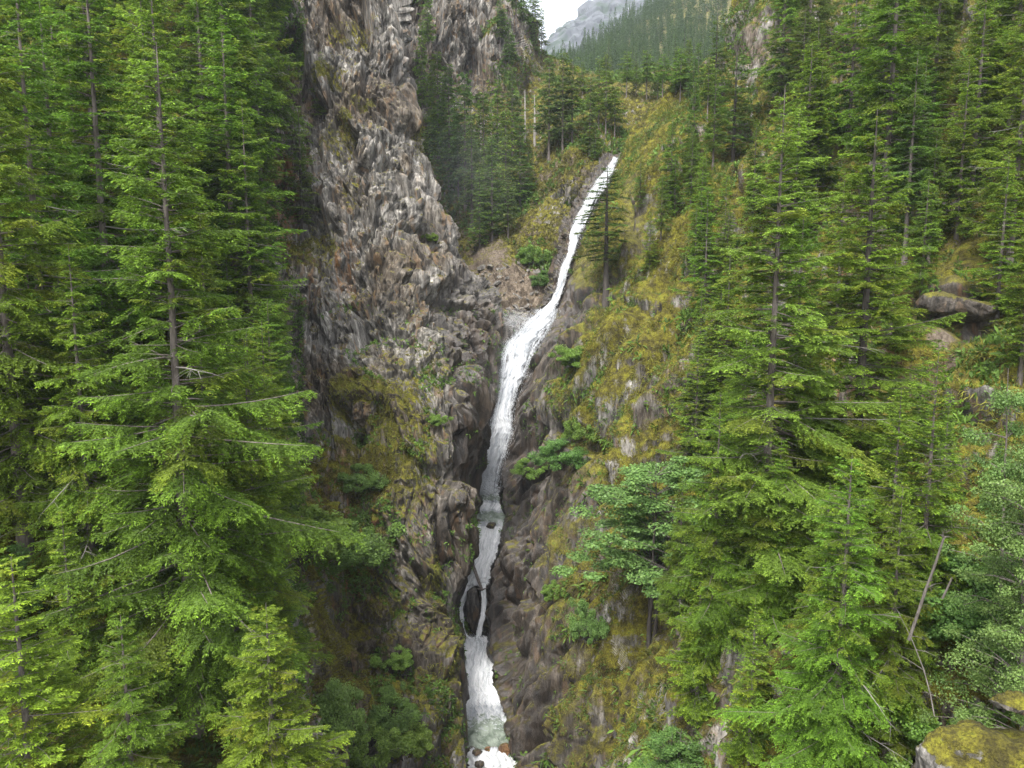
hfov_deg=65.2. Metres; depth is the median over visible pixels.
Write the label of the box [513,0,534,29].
fir tree
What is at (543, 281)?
shrub
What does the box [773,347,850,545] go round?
fir tree
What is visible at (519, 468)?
shrub
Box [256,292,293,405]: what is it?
fir tree
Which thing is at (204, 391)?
fir tree
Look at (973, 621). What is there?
shrub
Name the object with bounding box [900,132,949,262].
fir tree
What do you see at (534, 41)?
fir tree
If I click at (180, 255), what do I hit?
fir tree
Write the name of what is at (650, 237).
fir tree
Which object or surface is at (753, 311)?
fir tree
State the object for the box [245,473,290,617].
fir tree
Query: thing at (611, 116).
fir tree
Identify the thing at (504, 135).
fir tree
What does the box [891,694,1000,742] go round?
shrub
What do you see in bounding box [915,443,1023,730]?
alder tree
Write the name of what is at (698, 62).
fir tree
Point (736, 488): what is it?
fir tree
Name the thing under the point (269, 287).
fir tree
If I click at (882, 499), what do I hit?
fir tree
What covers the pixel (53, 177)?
fir tree
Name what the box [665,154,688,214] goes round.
fir tree
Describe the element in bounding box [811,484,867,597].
fir tree
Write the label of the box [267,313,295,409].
fir tree
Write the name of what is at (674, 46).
fir tree
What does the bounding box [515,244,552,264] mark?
shrub
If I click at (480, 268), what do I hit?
boulder
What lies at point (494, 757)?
cascade
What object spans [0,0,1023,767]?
ground cover
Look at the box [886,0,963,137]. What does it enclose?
fir tree
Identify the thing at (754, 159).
fir tree
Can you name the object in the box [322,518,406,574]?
shrub
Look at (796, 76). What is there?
fir tree
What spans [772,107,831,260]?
fir tree
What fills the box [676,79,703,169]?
fir tree
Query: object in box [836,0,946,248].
fir tree
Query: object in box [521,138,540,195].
fir tree
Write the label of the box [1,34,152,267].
fir tree
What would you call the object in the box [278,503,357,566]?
shrub
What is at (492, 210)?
fir tree
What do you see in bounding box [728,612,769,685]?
fir tree
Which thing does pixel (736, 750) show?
fir tree
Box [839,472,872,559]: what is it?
fir tree
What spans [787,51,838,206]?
fir tree
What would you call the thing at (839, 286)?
fir tree
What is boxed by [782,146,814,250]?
fir tree
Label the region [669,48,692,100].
fir tree
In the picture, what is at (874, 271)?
fir tree
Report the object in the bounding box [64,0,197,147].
fir tree
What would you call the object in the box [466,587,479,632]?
boulder
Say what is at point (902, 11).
fir tree
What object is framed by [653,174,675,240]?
fir tree
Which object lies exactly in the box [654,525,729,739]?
fir tree
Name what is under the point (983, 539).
fir tree
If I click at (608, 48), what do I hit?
fir tree
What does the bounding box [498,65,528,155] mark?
fir tree
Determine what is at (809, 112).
fir tree
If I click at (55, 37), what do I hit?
fir tree
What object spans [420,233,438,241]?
shrub
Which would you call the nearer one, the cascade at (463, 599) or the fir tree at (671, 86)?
the cascade at (463, 599)
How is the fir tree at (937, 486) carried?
on the rock slope
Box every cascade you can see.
[459,585,473,638]
[466,746,516,767]
[467,490,505,585]
[475,582,486,639]
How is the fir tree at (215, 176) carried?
on the cliff
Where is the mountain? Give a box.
[542,0,655,55]
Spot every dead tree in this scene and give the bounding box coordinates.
[520,98,526,142]
[533,94,537,145]
[884,610,938,715]
[907,530,952,640]
[941,577,952,598]
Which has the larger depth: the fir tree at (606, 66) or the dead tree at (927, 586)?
the fir tree at (606, 66)
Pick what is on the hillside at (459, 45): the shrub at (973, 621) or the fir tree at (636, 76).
the fir tree at (636, 76)
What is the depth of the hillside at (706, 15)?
622.99 m
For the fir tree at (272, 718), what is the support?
on the cliff
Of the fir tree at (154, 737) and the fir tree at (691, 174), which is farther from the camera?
the fir tree at (691, 174)
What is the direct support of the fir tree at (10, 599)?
on the cliff
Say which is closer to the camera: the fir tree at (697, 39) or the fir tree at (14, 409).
the fir tree at (14, 409)
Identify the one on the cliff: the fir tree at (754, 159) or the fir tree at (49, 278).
the fir tree at (49, 278)
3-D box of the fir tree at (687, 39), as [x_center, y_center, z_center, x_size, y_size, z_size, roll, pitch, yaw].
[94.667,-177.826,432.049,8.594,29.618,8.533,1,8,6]
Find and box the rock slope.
[485,0,1023,767]
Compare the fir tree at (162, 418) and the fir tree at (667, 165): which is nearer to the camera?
the fir tree at (162, 418)
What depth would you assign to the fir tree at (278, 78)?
110.78 m
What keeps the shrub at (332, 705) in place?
on the cliff
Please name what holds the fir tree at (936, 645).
on the rock slope
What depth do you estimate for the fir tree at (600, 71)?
186.68 m
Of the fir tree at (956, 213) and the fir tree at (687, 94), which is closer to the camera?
the fir tree at (956, 213)
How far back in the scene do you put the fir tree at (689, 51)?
163.12 m
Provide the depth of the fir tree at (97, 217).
62.36 m
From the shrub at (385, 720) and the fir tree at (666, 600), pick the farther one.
the shrub at (385, 720)
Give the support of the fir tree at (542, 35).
on the hillside at (459, 45)
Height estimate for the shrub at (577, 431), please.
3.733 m
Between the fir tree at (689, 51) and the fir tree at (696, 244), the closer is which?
the fir tree at (696, 244)
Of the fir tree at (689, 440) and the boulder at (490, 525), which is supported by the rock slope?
the fir tree at (689, 440)
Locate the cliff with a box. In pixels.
[0,0,515,767]
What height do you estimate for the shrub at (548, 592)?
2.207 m
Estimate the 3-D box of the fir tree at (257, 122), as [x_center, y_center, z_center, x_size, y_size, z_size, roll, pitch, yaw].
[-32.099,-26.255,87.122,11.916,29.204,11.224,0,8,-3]
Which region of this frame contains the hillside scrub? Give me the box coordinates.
[419,15,694,322]
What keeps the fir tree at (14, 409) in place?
on the cliff
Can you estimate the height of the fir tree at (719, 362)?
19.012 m
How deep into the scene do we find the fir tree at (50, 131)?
64.79 m
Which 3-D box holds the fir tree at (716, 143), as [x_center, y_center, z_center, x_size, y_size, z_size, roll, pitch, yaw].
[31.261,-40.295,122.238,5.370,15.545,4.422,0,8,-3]
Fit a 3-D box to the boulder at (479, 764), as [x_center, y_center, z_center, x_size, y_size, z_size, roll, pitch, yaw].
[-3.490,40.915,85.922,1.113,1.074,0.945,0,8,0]
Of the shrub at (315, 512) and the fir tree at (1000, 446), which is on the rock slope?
the fir tree at (1000, 446)
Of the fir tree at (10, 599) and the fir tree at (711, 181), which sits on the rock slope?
the fir tree at (711, 181)
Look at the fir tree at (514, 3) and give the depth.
244.76 m
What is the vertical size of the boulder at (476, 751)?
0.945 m
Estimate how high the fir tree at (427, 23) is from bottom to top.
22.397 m
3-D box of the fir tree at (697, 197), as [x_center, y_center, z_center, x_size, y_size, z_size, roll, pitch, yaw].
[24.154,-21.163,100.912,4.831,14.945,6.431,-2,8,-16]
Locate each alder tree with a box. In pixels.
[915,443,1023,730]
[928,368,1023,719]
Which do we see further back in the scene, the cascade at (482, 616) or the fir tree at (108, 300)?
the cascade at (482, 616)
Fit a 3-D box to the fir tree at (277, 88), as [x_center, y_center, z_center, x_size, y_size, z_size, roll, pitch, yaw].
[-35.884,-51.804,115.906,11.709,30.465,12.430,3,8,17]
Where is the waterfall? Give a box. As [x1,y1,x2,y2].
[480,157,616,493]
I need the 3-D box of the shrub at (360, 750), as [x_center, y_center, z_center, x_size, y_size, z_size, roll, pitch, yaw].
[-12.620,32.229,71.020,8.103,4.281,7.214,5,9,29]
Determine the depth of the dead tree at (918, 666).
34.53 m
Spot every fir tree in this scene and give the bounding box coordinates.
[0,0,34,167]
[0,0,50,90]
[0,0,129,310]
[0,0,141,408]
[0,7,153,557]
[0,42,366,751]
[0,300,57,538]
[0,497,65,674]
[0,547,141,767]
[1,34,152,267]
[1,142,77,376]
[5,0,97,214]
[9,248,97,473]
[10,0,81,69]
[13,245,148,612]
[22,509,112,701]
[26,0,193,383]
[32,0,117,120]
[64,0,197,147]
[68,247,132,386]
[79,0,252,336]
[80,609,200,767]
[82,276,151,433]
[88,0,196,243]
[89,0,189,50]
[104,463,177,634]
[112,104,201,323]
[123,242,165,349]
[124,340,197,522]
[161,215,268,404]
[162,0,236,106]
[163,0,253,141]
[164,293,235,490]
[166,0,296,263]
[167,447,325,720]
[170,0,270,244]
[177,25,306,311]
[181,0,248,50]
[187,52,265,249]
[188,343,334,693]
[191,330,319,551]
[205,605,355,767]
[212,99,309,390]
[213,253,247,356]
[226,0,312,156]
[231,0,303,103]
[234,30,289,244]
[236,0,299,35]
[238,320,317,527]
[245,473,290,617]
[246,299,324,454]
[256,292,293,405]
[259,256,293,337]
[262,0,290,42]
[263,259,296,336]
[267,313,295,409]
[279,106,320,240]
[307,52,327,122]
[412,19,429,111]
[417,0,435,49]
[421,51,459,159]
[421,59,436,128]
[428,64,470,186]
[442,69,493,211]
[444,123,467,200]
[452,113,488,227]
[461,93,499,211]
[466,167,491,247]
[475,136,508,241]
[481,79,512,161]
[487,108,523,216]
[491,0,508,51]
[496,166,519,237]
[497,17,518,75]
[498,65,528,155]
[506,0,526,23]
[507,116,536,207]
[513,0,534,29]
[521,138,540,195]
[522,0,543,46]
[528,17,540,57]
[529,57,569,163]
[538,10,550,51]
[544,53,582,151]
[547,57,587,142]
[571,166,631,307]
[576,62,587,95]
[577,79,603,156]
[583,58,609,128]
[589,122,602,159]
[592,70,628,137]
[595,52,613,91]
[601,86,628,140]
[605,39,611,71]
[617,51,640,97]
[628,45,633,69]
[629,63,642,95]
[630,155,649,213]
[635,212,662,267]
[638,49,658,99]
[651,114,681,200]
[652,60,664,97]
[652,475,701,634]
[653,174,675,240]
[654,339,717,476]
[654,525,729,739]
[655,53,672,97]
[661,390,768,684]
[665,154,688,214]
[668,46,683,94]
[668,187,728,321]
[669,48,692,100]
[670,91,919,605]
[670,279,751,450]
[671,34,678,62]
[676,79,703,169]
[677,155,723,260]
[678,122,701,183]
[679,38,693,87]
[680,128,706,209]
[683,26,690,64]
[683,54,703,109]
[685,203,707,276]
[687,147,717,231]
[689,41,705,84]
[691,284,714,364]
[693,35,699,58]
[693,243,746,411]
[694,59,724,122]
[696,11,733,112]
[698,68,734,169]
[698,174,744,260]
[703,34,760,162]
[706,205,736,298]
[708,386,732,487]
[708,597,777,767]
[713,325,774,499]
[713,438,814,649]
[713,452,922,767]
[721,453,760,606]
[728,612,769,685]
[732,440,751,529]
[736,252,781,366]
[739,123,776,235]
[739,459,807,634]
[742,0,803,116]
[743,195,848,528]
[760,41,865,226]
[766,0,800,25]
[766,120,791,216]
[771,109,966,521]
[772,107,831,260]
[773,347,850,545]
[775,6,817,114]
[780,23,842,150]
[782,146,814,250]
[782,482,866,692]
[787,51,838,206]
[792,0,842,89]
[803,171,878,334]
[806,0,899,152]
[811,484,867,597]
[812,366,838,438]
[830,389,943,594]
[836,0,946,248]
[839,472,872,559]
[843,485,943,765]
[846,175,903,319]
[847,0,929,100]
[859,342,991,612]
[860,0,912,34]
[864,372,923,511]
[867,244,924,384]
[881,176,945,313]
[883,45,951,192]
[883,52,953,264]
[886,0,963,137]
[896,0,971,135]
[897,550,956,678]
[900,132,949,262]
[905,357,937,450]
[906,393,971,527]
[917,443,957,568]
[931,0,1023,186]
[931,58,1003,242]
[944,0,966,30]
[945,0,1015,113]
[950,0,1023,128]
[956,155,1023,330]
[958,10,1023,266]
[963,475,1021,624]
[976,431,1008,494]
[983,99,1023,220]
[989,232,1023,385]
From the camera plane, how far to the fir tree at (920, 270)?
69.14 m
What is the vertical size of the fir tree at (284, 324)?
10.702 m
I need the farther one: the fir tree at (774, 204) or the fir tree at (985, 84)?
the fir tree at (774, 204)
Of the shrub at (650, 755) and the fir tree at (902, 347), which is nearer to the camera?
the shrub at (650, 755)
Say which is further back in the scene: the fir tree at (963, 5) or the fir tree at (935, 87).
the fir tree at (963, 5)
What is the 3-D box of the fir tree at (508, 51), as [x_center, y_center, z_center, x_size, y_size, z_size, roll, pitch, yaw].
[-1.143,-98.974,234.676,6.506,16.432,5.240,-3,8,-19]
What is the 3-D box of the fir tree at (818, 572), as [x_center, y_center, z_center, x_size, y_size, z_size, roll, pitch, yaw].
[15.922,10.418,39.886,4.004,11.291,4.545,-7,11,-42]
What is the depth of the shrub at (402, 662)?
83.50 m
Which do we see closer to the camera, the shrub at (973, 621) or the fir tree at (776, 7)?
the shrub at (973, 621)
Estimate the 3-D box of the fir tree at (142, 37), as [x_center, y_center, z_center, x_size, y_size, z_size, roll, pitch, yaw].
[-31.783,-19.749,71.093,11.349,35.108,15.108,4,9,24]
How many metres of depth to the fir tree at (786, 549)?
46.75 m
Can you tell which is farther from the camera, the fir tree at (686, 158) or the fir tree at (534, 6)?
the fir tree at (534, 6)
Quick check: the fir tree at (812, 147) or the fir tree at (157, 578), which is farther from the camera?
the fir tree at (812, 147)
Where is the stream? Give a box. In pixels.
[464,636,508,748]
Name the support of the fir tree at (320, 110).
on the cliff
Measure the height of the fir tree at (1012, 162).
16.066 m
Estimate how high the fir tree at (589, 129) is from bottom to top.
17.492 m
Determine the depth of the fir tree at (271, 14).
116.53 m
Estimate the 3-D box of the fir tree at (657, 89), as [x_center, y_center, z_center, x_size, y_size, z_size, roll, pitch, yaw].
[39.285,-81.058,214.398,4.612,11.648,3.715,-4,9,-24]
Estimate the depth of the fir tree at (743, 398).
62.59 m
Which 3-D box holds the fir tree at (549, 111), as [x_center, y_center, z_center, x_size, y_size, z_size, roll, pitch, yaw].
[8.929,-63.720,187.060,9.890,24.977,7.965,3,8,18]
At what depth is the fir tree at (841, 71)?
96.25 m
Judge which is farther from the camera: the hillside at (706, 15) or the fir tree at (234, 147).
the hillside at (706, 15)
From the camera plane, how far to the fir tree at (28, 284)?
53.96 m
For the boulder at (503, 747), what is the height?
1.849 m
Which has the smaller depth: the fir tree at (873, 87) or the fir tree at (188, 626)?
the fir tree at (188, 626)
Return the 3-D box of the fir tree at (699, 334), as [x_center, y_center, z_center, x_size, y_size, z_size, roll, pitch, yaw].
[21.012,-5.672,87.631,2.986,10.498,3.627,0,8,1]
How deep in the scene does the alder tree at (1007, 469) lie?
35.78 m
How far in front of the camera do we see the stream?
95.01 m
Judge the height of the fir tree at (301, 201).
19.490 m
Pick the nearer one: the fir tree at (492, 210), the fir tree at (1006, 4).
the fir tree at (1006, 4)
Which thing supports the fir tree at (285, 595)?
on the cliff
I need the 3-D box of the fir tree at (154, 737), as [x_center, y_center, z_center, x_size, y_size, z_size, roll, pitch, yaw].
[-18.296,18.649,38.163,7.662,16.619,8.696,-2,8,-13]
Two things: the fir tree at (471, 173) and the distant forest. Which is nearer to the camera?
the fir tree at (471, 173)
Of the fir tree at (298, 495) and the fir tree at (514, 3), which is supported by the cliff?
the fir tree at (298, 495)
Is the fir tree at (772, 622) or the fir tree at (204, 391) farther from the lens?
the fir tree at (204, 391)
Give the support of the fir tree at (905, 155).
on the rock slope
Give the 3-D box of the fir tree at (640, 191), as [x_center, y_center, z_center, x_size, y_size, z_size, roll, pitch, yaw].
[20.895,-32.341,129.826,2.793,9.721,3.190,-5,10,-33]
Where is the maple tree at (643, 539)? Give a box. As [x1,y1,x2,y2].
[549,456,729,648]
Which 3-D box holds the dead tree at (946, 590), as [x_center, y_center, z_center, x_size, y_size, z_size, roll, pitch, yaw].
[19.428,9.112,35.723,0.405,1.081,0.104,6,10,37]
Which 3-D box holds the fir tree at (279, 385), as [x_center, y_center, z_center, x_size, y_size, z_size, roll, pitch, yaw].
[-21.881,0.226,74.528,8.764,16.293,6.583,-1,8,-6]
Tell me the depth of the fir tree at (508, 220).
164.21 m
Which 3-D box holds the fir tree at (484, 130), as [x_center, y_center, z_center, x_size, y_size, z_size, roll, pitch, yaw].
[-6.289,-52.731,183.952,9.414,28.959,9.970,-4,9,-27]
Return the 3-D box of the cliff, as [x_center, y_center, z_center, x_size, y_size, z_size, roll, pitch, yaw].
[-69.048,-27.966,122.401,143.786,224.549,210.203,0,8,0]
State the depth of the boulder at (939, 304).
65.23 m
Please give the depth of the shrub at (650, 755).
53.80 m
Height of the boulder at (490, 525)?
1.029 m
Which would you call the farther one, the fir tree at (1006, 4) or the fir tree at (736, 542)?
the fir tree at (1006, 4)
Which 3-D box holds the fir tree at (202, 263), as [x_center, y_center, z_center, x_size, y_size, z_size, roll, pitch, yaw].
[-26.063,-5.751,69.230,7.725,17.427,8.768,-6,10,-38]
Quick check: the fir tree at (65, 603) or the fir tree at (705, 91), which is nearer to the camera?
the fir tree at (65, 603)
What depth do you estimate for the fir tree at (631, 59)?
444.84 m
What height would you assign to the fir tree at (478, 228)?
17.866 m
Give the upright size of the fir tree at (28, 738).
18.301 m
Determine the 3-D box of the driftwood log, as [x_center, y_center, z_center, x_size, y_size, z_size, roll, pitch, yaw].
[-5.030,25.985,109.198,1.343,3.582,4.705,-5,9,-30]
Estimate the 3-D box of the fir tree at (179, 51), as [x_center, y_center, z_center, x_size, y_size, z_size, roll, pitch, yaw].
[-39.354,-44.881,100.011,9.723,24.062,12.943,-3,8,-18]
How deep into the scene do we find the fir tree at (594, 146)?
172.36 m
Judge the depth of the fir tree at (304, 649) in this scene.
51.00 m
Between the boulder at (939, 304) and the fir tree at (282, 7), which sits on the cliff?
the fir tree at (282, 7)
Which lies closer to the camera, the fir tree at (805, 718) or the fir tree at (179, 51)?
the fir tree at (805, 718)
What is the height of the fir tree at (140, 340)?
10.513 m
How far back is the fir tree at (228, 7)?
109.23 m
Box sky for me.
[523,0,586,47]
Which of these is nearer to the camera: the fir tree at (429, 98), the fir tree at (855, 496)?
the fir tree at (855, 496)
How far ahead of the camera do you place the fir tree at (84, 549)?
47.62 m
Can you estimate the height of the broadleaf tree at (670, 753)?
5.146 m
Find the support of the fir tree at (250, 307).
on the cliff
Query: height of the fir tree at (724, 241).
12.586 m
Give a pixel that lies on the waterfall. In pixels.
(519, 348)
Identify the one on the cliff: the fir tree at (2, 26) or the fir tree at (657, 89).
the fir tree at (2, 26)
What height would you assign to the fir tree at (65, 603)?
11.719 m
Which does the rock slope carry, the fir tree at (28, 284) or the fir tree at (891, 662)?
the fir tree at (891, 662)
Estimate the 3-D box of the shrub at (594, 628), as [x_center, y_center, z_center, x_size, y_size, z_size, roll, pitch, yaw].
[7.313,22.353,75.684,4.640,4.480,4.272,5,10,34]
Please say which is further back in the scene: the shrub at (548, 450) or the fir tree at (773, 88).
the fir tree at (773, 88)
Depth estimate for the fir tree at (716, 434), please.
73.14 m
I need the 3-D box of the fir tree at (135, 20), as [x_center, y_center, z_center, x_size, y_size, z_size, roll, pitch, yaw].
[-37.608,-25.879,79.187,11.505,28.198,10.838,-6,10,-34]
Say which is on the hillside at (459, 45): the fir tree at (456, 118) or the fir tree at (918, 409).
the fir tree at (456, 118)
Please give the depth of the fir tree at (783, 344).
55.12 m
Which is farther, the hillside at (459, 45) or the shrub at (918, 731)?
the hillside at (459, 45)
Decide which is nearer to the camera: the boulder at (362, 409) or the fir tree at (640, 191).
the boulder at (362, 409)
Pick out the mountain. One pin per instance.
(591, 13)
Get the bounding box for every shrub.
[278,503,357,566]
[311,677,368,747]
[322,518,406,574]
[337,463,393,492]
[349,718,417,767]
[366,680,422,732]
[368,644,413,672]
[371,718,433,760]
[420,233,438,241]
[425,413,453,425]
[509,457,548,479]
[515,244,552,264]
[527,438,588,471]
[528,270,548,286]
[540,579,564,600]
[547,344,581,367]
[561,416,597,441]
[565,597,609,644]
[627,750,660,767]
[813,737,920,767]
[874,552,1019,662]
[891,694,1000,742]
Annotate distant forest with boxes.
[551,0,731,71]
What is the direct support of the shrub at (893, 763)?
on the rock slope
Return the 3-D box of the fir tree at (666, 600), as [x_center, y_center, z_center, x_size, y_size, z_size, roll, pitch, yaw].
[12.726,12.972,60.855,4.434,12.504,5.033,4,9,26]
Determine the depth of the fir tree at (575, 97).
186.35 m
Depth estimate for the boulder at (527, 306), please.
142.55 m
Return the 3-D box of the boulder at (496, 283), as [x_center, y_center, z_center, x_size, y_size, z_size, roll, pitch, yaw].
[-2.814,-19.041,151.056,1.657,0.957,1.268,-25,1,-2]
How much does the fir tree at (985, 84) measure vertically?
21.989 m
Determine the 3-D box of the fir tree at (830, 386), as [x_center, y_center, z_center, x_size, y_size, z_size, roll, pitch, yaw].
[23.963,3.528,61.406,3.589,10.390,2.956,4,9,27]
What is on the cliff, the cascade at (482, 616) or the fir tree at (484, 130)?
the cascade at (482, 616)
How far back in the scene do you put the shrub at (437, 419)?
94.05 m
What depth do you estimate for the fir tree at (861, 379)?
50.04 m
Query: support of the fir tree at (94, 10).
on the cliff
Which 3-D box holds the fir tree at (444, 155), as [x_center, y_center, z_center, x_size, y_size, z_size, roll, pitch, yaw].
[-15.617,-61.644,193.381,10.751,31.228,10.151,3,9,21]
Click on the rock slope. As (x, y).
(511, 612)
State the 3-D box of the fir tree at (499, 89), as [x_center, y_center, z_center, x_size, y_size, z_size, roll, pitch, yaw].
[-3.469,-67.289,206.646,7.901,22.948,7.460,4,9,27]
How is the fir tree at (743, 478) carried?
on the rock slope
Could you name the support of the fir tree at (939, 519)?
on the rock slope
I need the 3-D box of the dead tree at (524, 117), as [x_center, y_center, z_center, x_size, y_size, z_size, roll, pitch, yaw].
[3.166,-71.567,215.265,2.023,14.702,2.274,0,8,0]
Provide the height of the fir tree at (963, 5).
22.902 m
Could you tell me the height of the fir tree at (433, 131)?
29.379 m
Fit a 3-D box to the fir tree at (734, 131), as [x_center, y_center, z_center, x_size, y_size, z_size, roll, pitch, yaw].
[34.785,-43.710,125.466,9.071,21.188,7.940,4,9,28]
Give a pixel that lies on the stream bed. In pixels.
(567, 224)
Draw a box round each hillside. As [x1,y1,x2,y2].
[404,0,685,321]
[615,0,731,63]
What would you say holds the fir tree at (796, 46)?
on the rock slope
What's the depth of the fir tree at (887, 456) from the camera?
55.18 m
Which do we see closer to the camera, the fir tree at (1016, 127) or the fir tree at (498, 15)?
the fir tree at (1016, 127)
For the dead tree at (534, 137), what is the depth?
212.40 m
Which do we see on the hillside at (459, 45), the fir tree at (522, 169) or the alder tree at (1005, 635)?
the fir tree at (522, 169)
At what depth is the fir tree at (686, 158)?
126.23 m
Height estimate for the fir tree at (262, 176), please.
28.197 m
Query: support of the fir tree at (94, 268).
on the cliff
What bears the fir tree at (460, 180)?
on the hillside at (459, 45)
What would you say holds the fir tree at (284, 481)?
on the cliff
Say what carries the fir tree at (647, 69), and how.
on the hillside at (459, 45)
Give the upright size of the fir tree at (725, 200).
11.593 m
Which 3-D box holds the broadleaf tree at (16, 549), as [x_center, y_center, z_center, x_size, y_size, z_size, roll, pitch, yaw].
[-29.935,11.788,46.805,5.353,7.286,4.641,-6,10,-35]
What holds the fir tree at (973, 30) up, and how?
on the rock slope
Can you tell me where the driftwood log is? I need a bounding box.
[472,564,487,590]
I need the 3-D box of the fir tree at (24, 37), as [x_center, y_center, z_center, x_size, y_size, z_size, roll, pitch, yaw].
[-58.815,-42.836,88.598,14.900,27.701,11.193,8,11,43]
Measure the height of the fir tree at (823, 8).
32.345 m
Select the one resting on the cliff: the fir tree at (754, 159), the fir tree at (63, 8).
the fir tree at (63, 8)
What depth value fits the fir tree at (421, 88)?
220.27 m
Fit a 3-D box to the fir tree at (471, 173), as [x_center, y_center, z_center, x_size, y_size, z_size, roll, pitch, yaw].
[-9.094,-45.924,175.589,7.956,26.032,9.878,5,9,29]
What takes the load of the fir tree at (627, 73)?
on the hillside at (459, 45)
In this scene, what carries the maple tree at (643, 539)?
on the rock slope
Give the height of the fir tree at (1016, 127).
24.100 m
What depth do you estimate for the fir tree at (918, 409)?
60.20 m
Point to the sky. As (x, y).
(556, 13)
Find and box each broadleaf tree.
[0,532,49,643]
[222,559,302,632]
[632,724,708,767]
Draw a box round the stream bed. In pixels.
[463,152,620,760]
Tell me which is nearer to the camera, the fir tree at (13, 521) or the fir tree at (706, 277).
the fir tree at (13, 521)
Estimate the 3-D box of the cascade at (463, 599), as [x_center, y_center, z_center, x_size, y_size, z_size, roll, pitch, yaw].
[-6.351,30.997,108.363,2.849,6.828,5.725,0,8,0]
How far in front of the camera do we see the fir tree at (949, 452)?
47.63 m
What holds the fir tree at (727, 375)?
on the rock slope
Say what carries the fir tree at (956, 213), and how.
on the rock slope
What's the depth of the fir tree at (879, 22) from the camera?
105.62 m
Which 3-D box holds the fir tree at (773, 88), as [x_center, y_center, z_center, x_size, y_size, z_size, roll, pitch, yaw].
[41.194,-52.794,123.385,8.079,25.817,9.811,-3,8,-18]
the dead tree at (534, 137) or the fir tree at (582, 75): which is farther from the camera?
the fir tree at (582, 75)
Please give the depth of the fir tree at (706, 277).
90.99 m
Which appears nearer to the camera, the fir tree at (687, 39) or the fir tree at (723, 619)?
the fir tree at (723, 619)
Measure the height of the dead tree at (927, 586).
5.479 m
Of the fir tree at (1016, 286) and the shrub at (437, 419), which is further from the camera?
the shrub at (437, 419)
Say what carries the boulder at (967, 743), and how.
on the rock slope
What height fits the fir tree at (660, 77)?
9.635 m
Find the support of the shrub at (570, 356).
on the rock slope
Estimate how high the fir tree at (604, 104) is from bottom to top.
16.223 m
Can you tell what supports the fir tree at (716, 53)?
on the rock slope
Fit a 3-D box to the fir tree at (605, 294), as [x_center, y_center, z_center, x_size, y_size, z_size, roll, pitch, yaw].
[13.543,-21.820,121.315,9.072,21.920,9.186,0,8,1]
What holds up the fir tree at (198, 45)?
on the cliff
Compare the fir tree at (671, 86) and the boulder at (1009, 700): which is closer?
the boulder at (1009, 700)
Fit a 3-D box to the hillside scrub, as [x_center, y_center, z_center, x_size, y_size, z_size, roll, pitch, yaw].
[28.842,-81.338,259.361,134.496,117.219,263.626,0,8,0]
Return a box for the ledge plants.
[273,17,612,767]
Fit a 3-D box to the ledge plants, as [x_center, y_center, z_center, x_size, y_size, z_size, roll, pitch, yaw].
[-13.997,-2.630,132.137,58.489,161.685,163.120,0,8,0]
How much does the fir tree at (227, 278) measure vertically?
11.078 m
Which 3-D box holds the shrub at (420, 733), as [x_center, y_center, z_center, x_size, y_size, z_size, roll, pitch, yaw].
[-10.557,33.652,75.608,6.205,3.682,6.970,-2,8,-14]
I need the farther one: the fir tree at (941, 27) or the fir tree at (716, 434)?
the fir tree at (941, 27)
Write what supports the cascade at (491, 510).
on the stream bed
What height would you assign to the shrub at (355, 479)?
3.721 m
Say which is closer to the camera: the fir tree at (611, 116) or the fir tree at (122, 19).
the fir tree at (122, 19)
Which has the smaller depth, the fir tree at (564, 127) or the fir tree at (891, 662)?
the fir tree at (891, 662)
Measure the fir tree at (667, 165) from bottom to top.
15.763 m
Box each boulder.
[351,398,375,426]
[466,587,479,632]
[467,746,482,755]
[474,760,483,767]
[477,264,484,272]
[486,522,495,528]
[493,280,500,285]
[498,743,509,755]
[523,304,531,308]
[911,719,1023,767]
[915,291,998,322]
[988,690,1023,715]
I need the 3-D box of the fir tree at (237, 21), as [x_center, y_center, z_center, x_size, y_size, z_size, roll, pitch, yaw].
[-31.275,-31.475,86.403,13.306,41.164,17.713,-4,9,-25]

